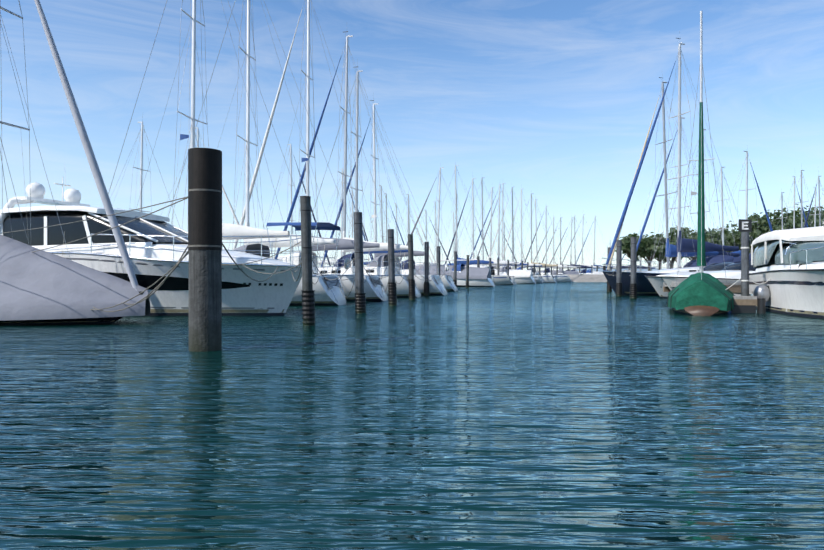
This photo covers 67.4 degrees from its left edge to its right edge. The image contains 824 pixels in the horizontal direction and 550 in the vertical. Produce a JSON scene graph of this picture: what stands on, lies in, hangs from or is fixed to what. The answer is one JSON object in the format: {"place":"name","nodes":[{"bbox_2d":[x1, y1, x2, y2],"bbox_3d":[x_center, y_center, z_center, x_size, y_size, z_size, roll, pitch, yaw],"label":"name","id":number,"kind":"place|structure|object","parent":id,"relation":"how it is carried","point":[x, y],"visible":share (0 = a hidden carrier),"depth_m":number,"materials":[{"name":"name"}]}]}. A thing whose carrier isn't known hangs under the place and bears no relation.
{"place":"outdoors","nodes":[
{"label":"outdoors","id":0,"kind":"place"},
{"bbox_2d":[0,196,770,311],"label":"mooring lines","id":1,"kind":"object","parent":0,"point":[169,274],"visible":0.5,"depth_m":11.09,"materials":[{"name":"grey fabric"}]},
{"bbox_2d":[0,282,823,549],"bbox_3d":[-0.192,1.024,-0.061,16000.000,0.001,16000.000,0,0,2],"label":"lake water","id":2,"kind":"structure","parent":0,"point":[571,416],"depth_m":4.09,"materials":[{"name":"blue liquid"}]},
{"bbox_2d":[0,0,149,323],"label":"sailboat","id":3,"kind":"object","parent":2,"relation":"on","point":[41,287],"visible":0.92,"depth_m":12.93,"materials":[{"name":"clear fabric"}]},
{"bbox_2d":[111,116,180,228],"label":"sailboat","id":4,"kind":"object","parent":2,"relation":"on","point":[141,164],"visible":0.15,"depth_m":38.15,"materials":[{"name":"white metal"}]},
{"bbox_2d":[0,177,313,315],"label":"motor yacht","id":5,"kind":"object","parent":2,"relation":"on","point":[156,245],"visible":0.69,"depth_m":15.42,"materials":[{"name":"white plastic"}]},
{"bbox_2d":[160,127,244,239],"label":"sailboat","id":6,"kind":"object","parent":2,"relation":"on","point":[225,194],"visible":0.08,"depth_m":43.73,"materials":[{"name":"white metal"}]},
{"bbox_2d":[188,148,221,351],"bbox_3d":[-2.828,-0.036,8.452,0.449,3.320,0.449,0,0,2],"label":"mooring pile","id":7,"kind":"object","parent":2,"relation":"in","point":[205,235],"visible":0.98,"depth_m":8.27,"materials":[{"name":"black wood"}]},
{"bbox_2d":[108,0,349,305],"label":"sailboat","id":8,"kind":"object","parent":2,"relation":"on","point":[327,293],"visible":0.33,"depth_m":21.62,"materials":[{"name":"silver metal"}]},
{"bbox_2d":[168,0,387,301],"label":"sailboat","id":9,"kind":"object","parent":2,"relation":"on","point":[373,289],"visible":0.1,"depth_m":25.36,"materials":[{"name":"silver metal"}]},
{"bbox_2d":[264,144,330,265],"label":"sailboat","id":10,"kind":"object","parent":2,"relation":"on","point":[290,165],"visible":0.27,"depth_m":57.30,"materials":[{"name":"white metal"}]},
{"bbox_2d":[300,196,315,325],"bbox_3d":[-2.101,0.015,12.533,0.334,3.221,0.273,0,0,2],"label":"mooring pole","id":11,"kind":"object","parent":2,"relation":"in","point":[308,304],"visible":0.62,"depth_m":12.44,"materials":[{"name":"metal"}]},
{"bbox_2d":[233,0,420,297],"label":"sailboat","id":12,"kind":"object","parent":2,"relation":"on","point":[402,287],"visible":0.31,"depth_m":29.09,"materials":[{"name":"silver metal"}]},
{"bbox_2d":[318,168,371,264],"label":"sailboat","id":13,"kind":"object","parent":2,"relation":"on","point":[326,261],"visible":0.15,"depth_m":66.90,"materials":[{"name":"white metal"}]},
{"bbox_2d":[334,190,373,259],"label":"sailboat","id":14,"kind":"object","parent":2,"relation":"on","point":[352,222],"visible":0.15,"depth_m":75.10,"materials":[{"name":"white metal"}]},
{"bbox_2d":[353,212,365,312],"bbox_3d":[-1.387,-0.026,16.581,0.360,3.304,0.308,0,0,2],"label":"mooring pole","id":15,"kind":"object","parent":2,"relation":"in","point":[360,301],"visible":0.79,"depth_m":16.47,"materials":[{"name":"wood"}]},
{"bbox_2d":[275,31,447,295],"bbox_3d":[-2.997,-5.935,32.340,9.887,14.758,3.309,0,0,16],"label":"sailboat","id":16,"kind":"object","parent":2,"relation":"on","point":[437,288],"visible":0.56,"depth_m":32.40,"materials":[{"name":"white metal"}]},
{"bbox_2d":[300,65,437,274],"bbox_3d":[-2.700,-5.539,35.726,9.487,13.944,3.325,1,2,17],"label":"sailboat","id":17,"kind":"object","parent":2,"relation":"on","point":[356,81],"visible":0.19,"depth_m":35.74,"materials":[{"name":"white metal"}]},
{"bbox_2d":[364,185,401,264],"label":"sailboat","id":18,"kind":"object","parent":2,"relation":"on","point":[381,190],"visible":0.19,"depth_m":77.82,"materials":[{"name":"white metal"}]},
{"bbox_2d":[363,193,404,255],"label":"sailboat","id":19,"kind":"object","parent":2,"relation":"on","point":[386,206],"visible":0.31,"depth_m":80.94,"materials":[{"name":"white metal"}]},
{"bbox_2d":[318,99,457,291],"bbox_3d":[-1.864,-5.177,39.909,9.487,13.481,3.190,-1,-1,15],"label":"sailboat","id":20,"kind":"object","parent":2,"relation":"on","point":[449,284],"visible":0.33,"depth_m":40.05,"materials":[{"name":"white metal"}]},
{"bbox_2d":[387,229,396,305],"bbox_3d":[-0.648,0.053,20.598,0.334,3.147,0.312,0,0,2],"label":"mooring pole","id":21,"kind":"object","parent":2,"relation":"in","point":[392,291],"visible":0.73,"depth_m":20.48,"materials":[{"name":"wood"}]},
{"bbox_2d":[387,203,418,257],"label":"sailboat","id":22,"kind":"object","parent":2,"relation":"on","point":[397,221],"visible":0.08,"depth_m":86.43,"materials":[{"name":"white metal"}]},
{"bbox_2d":[408,234,415,299],"bbox_3d":[-0.003,-0.025,25.384,0.348,3.303,0.327,0,0,2],"label":"mooring pole","id":23,"kind":"object","parent":2,"relation":"in","point":[411,284],"visible":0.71,"depth_m":25.32,"materials":[{"name":"metal"}]},
{"bbox_2d":[394,213,433,264],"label":"sailboat","id":24,"kind":"object","parent":2,"relation":"on","point":[419,235],"visible":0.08,"depth_m":89.14,"materials":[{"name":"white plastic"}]},
{"bbox_2d":[394,190,435,262],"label":"sailboat","id":25,"kind":"object","parent":2,"relation":"on","point":[408,202],"visible":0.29,"depth_m":81.65,"materials":[{"name":"white metal"}]},
{"bbox_2d":[424,242,429,295],"bbox_3d":[0.713,0.000,30.334,0.299,3.250,0.302,0,0,2],"label":"mooring pole","id":26,"kind":"object","parent":2,"relation":"in","point":[426,274],"visible":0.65,"depth_m":30.25,"materials":[{"name":"metal"}]},
{"bbox_2d":[414,210,450,265],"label":"sailboat","id":27,"kind":"object","parent":2,"relation":"on","point":[426,238],"visible":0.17,"depth_m":93.94,"materials":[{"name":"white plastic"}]},
{"bbox_2d":[414,201,452,264],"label":"sailboat","id":28,"kind":"object","parent":2,"relation":"on","point":[435,206],"visible":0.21,"depth_m":96.81,"materials":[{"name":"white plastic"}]},
{"bbox_2d":[437,246,440,275],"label":"mooring pole","id":29,"kind":"object","parent":2,"relation":"in","point":[438,254],"visible":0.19,"depth_m":36.08,"materials":[{"name":"wood"}]},
{"bbox_2d":[400,167,494,286],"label":"sailboat","id":30,"kind":"object","parent":2,"relation":"on","point":[480,277],"visible":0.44,"depth_m":53.43,"materials":[{"name":"white plastic"}]},
{"bbox_2d":[440,210,468,264],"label":"sailboat","id":31,"kind":"object","parent":2,"relation":"on","point":[453,227],"visible":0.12,"depth_m":100.24,"materials":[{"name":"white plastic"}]},
{"bbox_2d":[453,251,456,286],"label":"mooring pole","id":32,"kind":"object","parent":2,"relation":"in","point":[455,268],"visible":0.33,"depth_m":44.10,"materials":[{"name":"wood"}]},
{"bbox_2d":[436,201,474,265],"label":"sailboat","id":33,"kind":"object","parent":2,"relation":"on","point":[452,263],"visible":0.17,"depth_m":94.37,"materials":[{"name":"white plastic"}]},
{"bbox_2d":[420,165,513,284],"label":"sailboat","id":34,"kind":"object","parent":2,"relation":"on","point":[502,280],"visible":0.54,"depth_m":64.47,"materials":[{"name":"white metal"}]},
{"bbox_2d":[466,255,468,287],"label":"mooring pole","id":35,"kind":"object","parent":2,"relation":"in","point":[467,274],"visible":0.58,"depth_m":49.67,"materials":[{"name":"wood"}]},
{"bbox_2d":[477,256,479,267],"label":"mooring pole","id":36,"kind":"object","parent":2,"relation":"in","point":[478,261],"visible":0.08,"depth_m":54.94,"materials":[{"name":"wood"}]},
{"bbox_2d":[445,178,516,283],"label":"sailboat","id":37,"kind":"object","parent":2,"relation":"on","point":[473,210],"visible":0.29,"depth_m":69.59,"materials":[{"name":"white metal"}]},
{"bbox_2d":[469,265,493,282],"bbox_3d":[4.191,0.224,59.331,7.074,2.400,2.548,0,0,17],"label":"motorboat","id":38,"kind":"object","parent":2,"relation":"on","point":[481,266],"visible":0.04,"depth_m":58.07,"materials":[{"name":"white plastic"}]},
{"bbox_2d":[450,177,535,283],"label":"sailboat","id":39,"kind":"object","parent":2,"relation":"on","point":[523,276],"visible":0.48,"depth_m":71.71,"materials":[{"name":"white plastic"}]},
{"bbox_2d":[465,187,526,268],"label":"sailboat","id":40,"kind":"object","parent":2,"relation":"on","point":[501,261],"visible":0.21,"depth_m":77.39,"materials":[{"name":"white metal"}]},
{"bbox_2d":[497,258,498,274],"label":"mooring pole","id":41,"kind":"object","parent":2,"relation":"in","point":[497,266],"visible":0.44,"depth_m":64.39,"materials":[{"name":"wood"}]},
{"bbox_2d":[491,269,514,284],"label":"motorboat","id":42,"kind":"object","parent":2,"relation":"on","point":[512,278],"visible":0.04,"depth_m":65.53,"materials":[{"name":"white plastic"}]},
{"bbox_2d":[485,223,520,266],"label":"sailboat","id":43,"kind":"object","parent":2,"relation":"on","point":[504,242],"visible":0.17,"depth_m":114.48,"materials":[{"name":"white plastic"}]},
{"bbox_2d":[492,228,515,268],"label":"sailboat","id":44,"kind":"object","parent":2,"relation":"on","point":[494,266],"visible":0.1,"depth_m":111.32,"materials":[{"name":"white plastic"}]},
{"bbox_2d":[470,184,542,282],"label":"sailboat","id":45,"kind":"object","parent":2,"relation":"on","point":[537,278],"visible":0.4,"depth_m":79.57,"materials":[{"name":"white metal"}]},
{"bbox_2d":[507,260,508,275],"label":"mooring pole","id":46,"kind":"object","parent":2,"relation":"in","point":[508,267],"visible":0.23,"depth_m":68.48,"materials":[{"name":"wood"}]},
{"bbox_2d":[477,183,543,282],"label":"sailboat","id":47,"kind":"object","parent":2,"relation":"on","point":[503,212],"visible":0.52,"depth_m":83.61,"materials":[{"name":"white metal"}]},
{"bbox_2d":[501,224,526,268],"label":"sailboat","id":48,"kind":"object","parent":2,"relation":"on","point":[512,250],"visible":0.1,"depth_m":121.76,"materials":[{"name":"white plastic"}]},
{"bbox_2d":[486,187,556,282],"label":"sailboat","id":49,"kind":"object","parent":2,"relation":"on","point":[548,278],"visible":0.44,"depth_m":84.29,"materials":[{"name":"white metal"}]},
{"bbox_2d":[500,184,546,274],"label":"sailboat","id":50,"kind":"object","parent":2,"relation":"on","point":[521,234],"visible":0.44,"depth_m":90.11,"materials":[{"name":"white metal"}]},
{"bbox_2d":[507,193,571,281],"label":"sailboat","id":51,"kind":"object","parent":2,"relation":"on","point":[562,278],"visible":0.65,"depth_m":89.57,"materials":[{"name":"white metal"}]},
{"bbox_2d":[523,197,561,274],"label":"sailboat","id":52,"kind":"object","parent":2,"relation":"on","point":[536,239],"visible":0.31,"depth_m":93.84,"materials":[{"name":"white metal"}]},
{"bbox_2d":[524,206,578,274],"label":"sailboat","id":53,"kind":"object","parent":2,"relation":"on","point":[563,272],"visible":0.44,"depth_m":96.76,"materials":[{"name":"white plastic"}]},
{"bbox_2d":[534,216,581,270],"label":"sailboat","id":54,"kind":"object","parent":2,"relation":"on","point":[559,266],"visible":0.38,"depth_m":101.44,"materials":[{"name":"white metal"}]},
{"bbox_2d":[542,215,580,270],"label":"sailboat","id":55,"kind":"object","parent":2,"relation":"on","point":[560,247],"visible":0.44,"depth_m":102.73,"materials":[{"name":"white metal"}]},
{"bbox_2d":[550,217,592,273],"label":"sailboat","id":56,"kind":"object","parent":2,"relation":"on","point":[583,271],"visible":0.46,"depth_m":105.89,"materials":[{"name":"white metal"}]},
{"bbox_2d":[557,216,602,273],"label":"sailboat","id":57,"kind":"object","parent":2,"relation":"on","point":[590,271],"visible":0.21,"depth_m":108.04,"materials":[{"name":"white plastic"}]},
{"bbox_2d":[562,215,604,267],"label":"sailboat","id":58,"kind":"object","parent":2,"relation":"on","point":[582,249],"visible":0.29,"depth_m":112.51,"materials":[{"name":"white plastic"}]},
{"bbox_2d":[576,216,612,270],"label":"sailboat","id":59,"kind":"object","parent":2,"relation":"on","point":[594,249],"visible":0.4,"depth_m":117.14,"materials":[{"name":"white metal"}]},
{"bbox_2d":[607,247,611,291],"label":"mooring pole","id":60,"kind":"object","parent":2,"relation":"in","point":[609,288],"visible":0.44,"depth_m":36.70,"materials":[{"name":"wood"}]},
{"bbox_2d":[616,240,622,296],"bbox_3d":[9.813,-0.009,29.292,0.320,3.266,0.318,0,0,2],"label":"mooring pole","id":61,"kind":"object","parent":2,"relation":"in","point":[619,288],"visible":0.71,"depth_m":29.18,"materials":[{"name":"wood"}]},
{"bbox_2d":[630,237,636,298],"bbox_3d":[9.565,-0.009,26.709,0.324,3.266,0.310,0,0,2],"label":"mooring pole","id":62,"kind":"object","parent":2,"relation":"in","point":[633,287],"visible":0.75,"depth_m":26.60,"materials":[{"name":"metal"}]},
{"bbox_2d":[605,77,727,277],"bbox_3d":[15.547,-5.331,36.823,10.087,13.825,3.358,-1,-1,-18],"label":"sailboat","id":63,"kind":"object","parent":2,"relation":"on","point":[671,248],"visible":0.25,"depth_m":36.52,"materials":[{"name":"white metal"}]},
{"bbox_2d":[602,31,738,295],"bbox_3d":[14.383,-5.555,31.946,10.587,14.057,3.478,0,0,-18],"label":"sailboat","id":64,"kind":"object","parent":2,"relation":"on","point":[645,287],"visible":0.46,"depth_m":31.45,"materials":[{"name":"metal"}]},
{"bbox_2d":[628,117,719,271],"bbox_3d":[18.383,-4.903,41.543,9.587,12.644,3.356,1,0,-22],"label":"sailboat","id":65,"kind":"object","parent":2,"relation":"on","point":[644,225],"visible":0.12,"depth_m":40.65,"materials":[{"name":"white metal"}]},
{"bbox_2d":[645,262,732,297],"bbox_3d":[13.627,0.418,27.948,7.279,2.010,2.548,0,0,-18],"label":"motorboat","id":66,"kind":"object","parent":2,"relation":"on","point":[657,281],"visible":0.25,"depth_m":26.98,"materials":[{"name":"white plastic"}]},
{"bbox_2d":[647,128,739,271],"bbox_3d":[20.664,-4.712,43.282,9.587,12.260,3.220,1,1,-16],"label":"sailboat","id":67,"kind":"object","parent":2,"relation":"on","point":[730,254],"visible":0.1,"depth_m":43.50,"materials":[{"name":"white metal"}]},
{"bbox_2d":[667,11,734,315],"bbox_3d":[8.597,-3.277,18.371,1.871,9.602,6.360,0,0,25],"label":"sailboat","id":68,"kind":"object","parent":2,"relation":"on","point":[700,293],"visible":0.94,"depth_m":16.74,"materials":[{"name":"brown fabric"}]},
{"bbox_2d":[663,282,740,292],"bbox_3d":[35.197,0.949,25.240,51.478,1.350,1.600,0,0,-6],"label":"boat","id":69,"kind":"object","parent":2,"relation":"in","point":[735,288],"depth_m":22.02,"materials":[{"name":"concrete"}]},
{"bbox_2d":[660,252,756,293],"bbox_3d":[12.527,0.224,23.828,6.879,2.400,2.498,0,0,-16],"label":"motorboat","id":70,"kind":"object","parent":2,"relation":"on","point":[733,272],"visible":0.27,"depth_m":22.83,"materials":[{"name":"white plastic"}]},
{"bbox_2d":[692,167,740,258],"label":"sailboat","id":71,"kind":"object","parent":2,"relation":"on","point":[722,229],"visible":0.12,"depth_m":49.21,"materials":[{"name":"white metal"}]},
{"bbox_2d":[712,151,772,257],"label":"sailboat","id":72,"kind":"object","parent":2,"relation":"on","point":[765,210],"visible":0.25,"depth_m":46.01,"materials":[{"name":"white metal"}]},
{"bbox_2d":[739,219,751,295],"bbox_3d":[9.152,-0.001,16.978,0.212,3.050,0.300,0,0,-55],"label":"mooring pole","id":73,"kind":"object","parent":2,"relation":"in","point":[745,227],"visible":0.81,"depth_m":16.92,"materials":[{"name":"metal"}]},
{"bbox_2d":[728,294,765,313],"bbox_3d":[9.598,0.896,19.230,1.100,0.755,5.644,0,0,15],"label":"finger pontoon","id":74,"kind":"object","parent":2,"relation":"on","point":[746,304],"visible":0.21,"depth_m":16.61,"materials":[{"name":"concrete"}]},
{"bbox_2d":[771,192,795,229],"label":"sailboat","id":75,"kind":"object","parent":2,"relation":"on","point":[781,197],"visible":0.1,"depth_m":66.64,"materials":[{"name":"white metal"}]},
{"bbox_2d":[749,226,823,318],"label":"motor cruiser","id":76,"kind":"object","parent":2,"relation":"in","point":[789,263],"visible":0.9,"depth_m":15.88,"materials":[{"name":"white plastic"}]},
{"bbox_2d":[780,176,807,229],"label":"sailboat","id":77,"kind":"object","parent":2,"relation":"on","point":[796,206],"visible":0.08,"depth_m":62.49,"materials":[{"name":"white metal"}]},
{"bbox_2d":[782,170,819,228],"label":"sailboat","id":78,"kind":"object","parent":2,"relation":"on","point":[801,202],"visible":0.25,"depth_m":58.81,"materials":[{"name":"white metal"}]},
{"bbox_2d":[804,170,823,227],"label":"sailboat","id":79,"kind":"object","parent":2,"relation":"on","point":[819,185],"visible":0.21,"depth_m":60.73,"materials":[{"name":"white metal"}]},
{"bbox_2d":[806,187,822,226],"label":"sailboat","id":80,"kind":"object","parent":2,"relation":"on","point":[815,209],"visible":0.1,"depth_m":66.21,"materials":[{"name":"white metal"}]},
{"bbox_2d":[0,0,823,270],"label":"sky","id":81,"kind":"structure","parent":0,"point":[556,99],"materials":[{"name":"blue"}]},
{"bbox_2d":[558,274,606,281],"bbox_3d":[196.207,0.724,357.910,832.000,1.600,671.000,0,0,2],"label":"breakwater","id":82,"kind":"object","parent":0,"point":[587,278],"depth_m":90.11,"materials":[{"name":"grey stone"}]},
{"bbox_2d":[615,232,651,270],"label":"tree","id":83,"kind":"object","parent":82,"relation":"on","point":[626,245],"visible":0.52,"depth_m":108.66,"materials":[{"name":"green plant"}]},
{"bbox_2d":[630,232,672,270],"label":"tree","id":84,"kind":"object","parent":82,"relation":"on","point":[653,247],"visible":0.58,"depth_m":109.33,"materials":[{"name":"green plant"}]},
{"bbox_2d":[654,240,676,268],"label":"tree","id":85,"kind":"object","parent":82,"relation":"on","point":[672,260],"visible":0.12,"depth_m":109.69,"materials":[{"name":"green plant"}]},
{"bbox_2d":[663,226,691,262],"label":"tree","id":86,"kind":"object","parent":82,"relation":"on","point":[672,234],"visible":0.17,"depth_m":122.49,"materials":[{"name":"green plant"}]},
{"bbox_2d":[681,234,705,260],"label":"tree","id":87,"kind":"object","parent":82,"relation":"on","point":[695,238],"depth_m":112.93,"materials":[{"name":"green plant"}]},
{"bbox_2d":[682,228,721,238],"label":"tree","id":88,"kind":"object","parent":82,"relation":"on","point":[713,231],"visible":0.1,"depth_m":116.45,"materials":[{"name":"green plant"}]},
{"bbox_2d":[705,233,730,252],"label":"tree","id":89,"kind":"object","parent":82,"relation":"on","point":[710,237],"visible":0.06,"depth_m":108.72,"materials":[{"name":"green plant"}]},
{"bbox_2d":[715,221,750,245],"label":"tree","id":90,"kind":"object","parent":82,"relation":"on","point":[732,225],"visible":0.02,"depth_m":128.35,"materials":[{"name":"green plant"}]},
{"bbox_2d":[716,226,755,252],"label":"tree","id":91,"kind":"object","parent":82,"relation":"on","point":[730,240],"visible":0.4,"depth_m":108.45,"materials":[{"name":"green plant"}]},
{"bbox_2d":[728,230,757,251],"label":"tree","id":92,"kind":"object","parent":82,"relation":"on","point":[754,247],"depth_m":121.12,"materials":[{"name":"green plant"}]},
{"bbox_2d":[748,210,800,246],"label":"tree","id":93,"kind":"object","parent":82,"relation":"on","point":[757,231],"visible":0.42,"depth_m":102.23,"materials":[{"name":"green plant"}]},
{"bbox_2d":[772,214,796,224],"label":"tree","id":94,"kind":"object","parent":82,"relation":"on","point":[774,222],"visible":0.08,"depth_m":102.81,"materials":[{"name":"green plant"}]},
{"bbox_2d":[764,207,823,231],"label":"tree","id":95,"kind":"object","parent":82,"relation":"on","point":[808,222],"visible":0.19,"depth_m":100.88,"materials":[{"name":"green plant"}]},
{"bbox_2d":[764,204,823,220],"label":"tree","id":96,"kind":"object","parent":82,"relation":"on","point":[805,212],"depth_m":125.21,"materials":[{"name":"green plant"}]},
{"bbox_2d":[576,268,662,271],"bbox_3d":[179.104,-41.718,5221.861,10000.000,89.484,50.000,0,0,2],"label":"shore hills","id":97,"kind":"structure","parent":0,"point":[601,270],"depth_m":5174.74,"materials":[{"name":"green"}]}
]}

